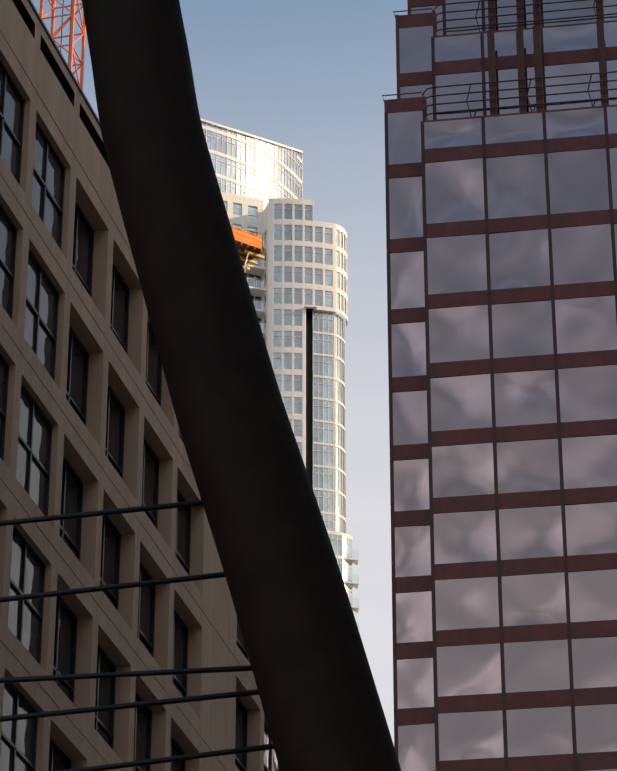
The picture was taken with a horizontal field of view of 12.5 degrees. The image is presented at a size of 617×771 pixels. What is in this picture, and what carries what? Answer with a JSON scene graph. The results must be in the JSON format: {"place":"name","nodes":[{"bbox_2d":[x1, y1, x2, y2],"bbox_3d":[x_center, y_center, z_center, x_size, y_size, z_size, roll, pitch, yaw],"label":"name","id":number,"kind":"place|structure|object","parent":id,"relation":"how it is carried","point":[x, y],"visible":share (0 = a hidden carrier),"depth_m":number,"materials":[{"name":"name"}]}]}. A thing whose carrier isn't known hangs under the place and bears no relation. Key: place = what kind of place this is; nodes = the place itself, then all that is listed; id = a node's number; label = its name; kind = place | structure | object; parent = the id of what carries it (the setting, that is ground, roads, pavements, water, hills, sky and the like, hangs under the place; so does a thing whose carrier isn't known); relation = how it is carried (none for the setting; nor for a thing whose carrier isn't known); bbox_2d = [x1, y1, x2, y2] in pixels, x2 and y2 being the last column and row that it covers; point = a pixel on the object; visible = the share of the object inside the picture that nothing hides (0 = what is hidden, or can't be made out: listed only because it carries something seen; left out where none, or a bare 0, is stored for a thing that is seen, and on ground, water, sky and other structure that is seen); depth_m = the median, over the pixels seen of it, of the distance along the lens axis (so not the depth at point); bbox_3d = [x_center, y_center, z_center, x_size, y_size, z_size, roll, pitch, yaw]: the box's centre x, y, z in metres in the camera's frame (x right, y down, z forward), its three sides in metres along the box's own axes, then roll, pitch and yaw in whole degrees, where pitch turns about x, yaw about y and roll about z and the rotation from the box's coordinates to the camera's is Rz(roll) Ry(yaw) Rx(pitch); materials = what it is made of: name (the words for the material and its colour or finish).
{"place":"outdoors","nodes":[
{"label":"outdoors","id":0,"kind":"place"},
{"bbox_2d":[0,0,279,770],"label":"building","id":1,"kind":"structure","parent":0,"point":[88,421],"depth_m":65.95,"materials":[{"name":"paint"}]},
{"bbox_2d":[31,0,407,743],"label":"sky","id":2,"kind":"structure","parent":0,"point":[312,77],"materials":[{"name":"blue"}]},
{"bbox_2d":[200,118,358,629],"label":"tower","id":3,"kind":"structure","parent":0,"point":[296,277],"depth_m":341.06,"materials":[{"name":"white glass"}]},
{"bbox_2d":[231,225,264,271],"bbox_3d":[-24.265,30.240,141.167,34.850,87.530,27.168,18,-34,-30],"label":"platform","id":4,"kind":"structure","parent":3,"relation":"attached to","point":[250,250],"depth_m":160.56,"materials":[{"name":"metal"}]},
{"bbox_2d":[382,0,616,770],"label":"building","id":5,"kind":"structure","parent":0,"point":[500,119],"depth_m":140.93,"materials":[{"name":"grey glass"}]},
{"label":"ground","id":6,"kind":"structure","parent":0,"visible":0},
{"bbox_2d":[39,0,85,90],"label":"tower crane","id":7,"kind":"object","parent":6,"relation":"on","point":[72,18],"visible":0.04,"depth_m":158.15,"materials":[{"name":"red metal"}]},
{"label":"road","id":8,"kind":"structure","parent":0,"visible":0},
{"bbox_2d":[0,0,400,770],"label":"sculpture","id":9,"kind":"object","parent":8,"relation":"on","point":[316,690],"visible":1,"depth_m":11.03,"materials":[{"name":"paint"}]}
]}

